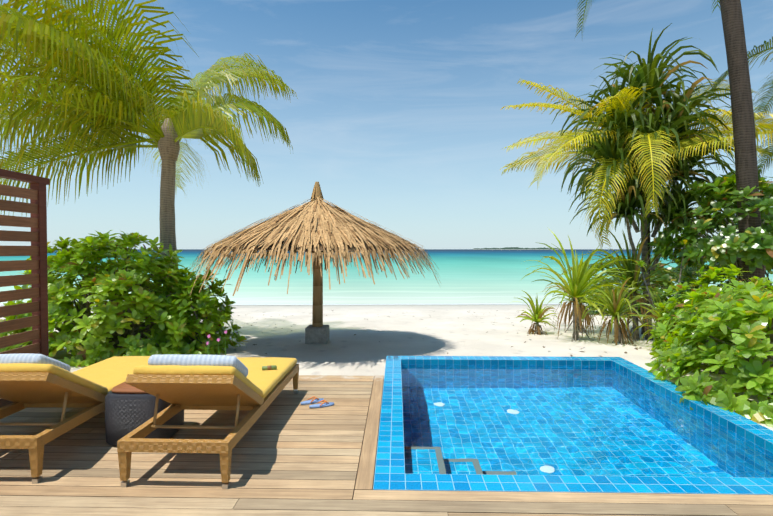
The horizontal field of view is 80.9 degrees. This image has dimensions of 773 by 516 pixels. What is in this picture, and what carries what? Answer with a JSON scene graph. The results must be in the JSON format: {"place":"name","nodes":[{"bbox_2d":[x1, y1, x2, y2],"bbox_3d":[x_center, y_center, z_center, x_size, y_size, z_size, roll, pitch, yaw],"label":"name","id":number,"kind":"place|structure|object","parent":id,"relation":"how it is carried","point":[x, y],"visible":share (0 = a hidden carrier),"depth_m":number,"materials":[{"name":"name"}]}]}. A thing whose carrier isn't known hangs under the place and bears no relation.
{"place":"outdoors","nodes":[
{"label":"outdoors","id":0,"kind":"place"},
{"bbox_2d":[69,310,658,369],"bbox_3d":[0.921,1.730,11.611,16.473,0.680,10.800,0,1,1],"label":"beach debris","id":1,"kind":"object","parent":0,"point":[463,324],"visible":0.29,"depth_m":10.62,"materials":[{"name":"brown"}]},
{"bbox_2d":[0,305,772,495],"bbox_3d":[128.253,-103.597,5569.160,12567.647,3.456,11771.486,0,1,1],"label":"ground","id":2,"kind":"structure","parent":0,"point":[442,330],"depth_m":9.67,"materials":[{"name":"white sand"}]},
{"bbox_2d":[0,230,234,367],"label":"bush","id":3,"kind":"object","parent":2,"relation":"on","point":[115,325],"visible":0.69,"depth_m":7.04,"materials":[{"name":"green plant"}]},
{"bbox_2d":[0,0,297,277],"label":"palm","id":4,"kind":"object","parent":2,"relation":"on","point":[112,105],"visible":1,"depth_m":8.04,"materials":[{"name":"green plant"}]},
{"bbox_2d":[149,267,246,354],"bbox_3d":[-3.209,0.942,7.803,1.585,1.570,1.455,0,1,-24],"label":"bush","id":5,"kind":"object","parent":2,"relation":"on","point":[220,315],"visible":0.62,"depth_m":7.51,"materials":[{"name":"green plant"}]},
{"bbox_2d":[203,331,227,354],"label":"pink flowers","id":6,"kind":"object","parent":2,"relation":"on","point":[218,340],"visible":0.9,"depth_m":6.73,"materials":[{"name":"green plant"}]},
{"bbox_2d":[188,182,440,343],"bbox_3d":[-1.283,0.125,8.499,4.609,3.110,4.662,0,1,1],"label":"thatch umbrella","id":7,"kind":"object","parent":2,"relation":"on","point":[318,227],"visible":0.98,"depth_m":7.17,"materials":[{"name":"plant"}]},
{"bbox_2d":[0,375,772,515],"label":"deck","id":8,"kind":"structure","parent":2,"relation":"on","point":[291,456],"depth_m":3.21,"materials":[{"name":"brown wood"}]},
{"bbox_2d":[0,169,49,407],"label":"privacy screen","id":9,"kind":"object","parent":8,"relation":"on","point":[36,264],"visible":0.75,"depth_m":4.73,"materials":[{"name":"brown wood"}]},
{"bbox_2d":[0,353,149,483],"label":"lounger","id":10,"kind":"object","parent":8,"relation":"on","point":[28,380],"visible":0.94,"depth_m":3.50,"materials":[{"name":"beige wicker"}]},
{"bbox_2d":[105,382,183,445],"bbox_3d":[-2.106,1.326,3.980,0.520,0.459,0.520,0,1,1],"label":"side table","id":11,"kind":"object","parent":8,"relation":"on","point":[129,408],"visible":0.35,"depth_m":3.73,"materials":[{"name":"wicker"}]},
{"bbox_2d":[117,354,298,488],"bbox_3d":[-1.421,1.124,4.142,0.770,0.865,2.122,0,1,2],"label":"lounger","id":12,"kind":"object","parent":8,"relation":"on","point":[179,382],"visible":1,"depth_m":3.29,"materials":[{"name":"beige wicker"}]},
{"bbox_2d":[262,365,276,369],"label":"sunglasses","id":13,"kind":"object","parent":12,"relation":"on","point":[271,367],"visible":0.96,"depth_m":4.61,"materials":[{"name":"green"}]},
{"bbox_2d":[300,396,333,407],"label":"flip-flops","id":14,"kind":"object","parent":8,"relation":"on","point":[317,401],"visible":1,"depth_m":4.75,"materials":[{"name":"blue rubber"}]},
{"bbox_2d":[373,356,772,494],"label":"pool","id":15,"kind":"structure","parent":2,"relation":"on","point":[390,474],"depth_m":3.29,"materials":[{"name":"tile"}]},
{"bbox_2d":[401,364,772,477],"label":"pool water","id":16,"kind":"structure","parent":15,"relation":"in","point":[572,420],"depth_m":4.31,"materials":[{"name":"blue liquid"}]},
{"bbox_2d":[513,224,707,344],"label":"spiky plants","id":17,"kind":"object","parent":2,"relation":"on","point":[577,290],"visible":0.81,"depth_m":9.00,"materials":[{"name":"green plant"}]},
{"bbox_2d":[500,78,772,334],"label":"young palm","id":18,"kind":"object","parent":2,"relation":"on","point":[580,139],"visible":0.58,"depth_m":9.03,"materials":[{"name":"green plant"}]},
{"bbox_2d":[584,243,708,318],"bbox_3d":[8.384,0.767,14.692,4.552,2.658,3.868,0,1,1],"label":"bush","id":19,"kind":"object","parent":2,"relation":"on","point":[670,278],"visible":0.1,"depth_m":13.66,"materials":[{"name":"green plant"}]},
{"bbox_2d":[548,23,754,339],"bbox_3d":[5.437,-1.399,9.439,4.072,6.352,3.014,0,1,17],"label":"pandanus tree","id":20,"kind":"object","parent":2,"relation":"on","point":[675,117],"visible":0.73,"depth_m":9.12,"materials":[{"name":"green plant"}]},
{"bbox_2d":[575,0,772,332],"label":"tall palm","id":21,"kind":"object","parent":2,"relation":"on","point":[743,137],"visible":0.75,"depth_m":8.12,"materials":[{"name":"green plant"}]},
{"bbox_2d":[645,279,772,426],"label":"bush","id":22,"kind":"object","parent":2,"relation":"on","point":[747,325],"visible":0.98,"depth_m":4.99,"materials":[{"name":"green plant"}]},
{"bbox_2d":[646,165,772,280],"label":"bush","id":23,"kind":"object","parent":2,"relation":"on","point":[733,246],"visible":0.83,"depth_m":8.20,"materials":[{"name":"green plant"}]},
{"bbox_2d":[649,264,772,367],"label":"bush","id":24,"kind":"object","parent":2,"relation":"on","point":[661,331],"visible":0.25,"depth_m":7.35,"materials":[{"name":"green plant"}]},
{"bbox_2d":[666,195,772,322],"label":"bush","id":25,"kind":"object","parent":2,"relation":"on","point":[693,275],"visible":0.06,"depth_m":11.08,"materials":[{"name":"green plant"}]},
{"bbox_2d":[0,249,772,304],"bbox_3d":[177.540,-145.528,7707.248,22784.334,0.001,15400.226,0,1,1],"label":"sea","id":26,"kind":"structure","parent":0,"point":[478,276],"depth_m":36.85,"materials":[{"name":"teal liquid"}]},
{"bbox_2d":[0,303,572,305],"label":"foam","id":27,"kind":"object","parent":26,"relation":"on","point":[404,304],"visible":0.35,"depth_m":20.05,"materials":[{"name":"white"}]},
{"bbox_2d":[0,0,772,248],"label":"sky","id":28,"kind":"structure","parent":0,"point":[397,116],"materials":[{"name":"blue"}]},
{"bbox_2d":[473,247,561,249],"bbox_3d":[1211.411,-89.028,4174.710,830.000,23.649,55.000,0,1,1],"label":"island","id":29,"kind":"structure","parent":0,"point":[513,248],"depth_m":4182.88,"materials":[{"name":"grey"}]}
]}

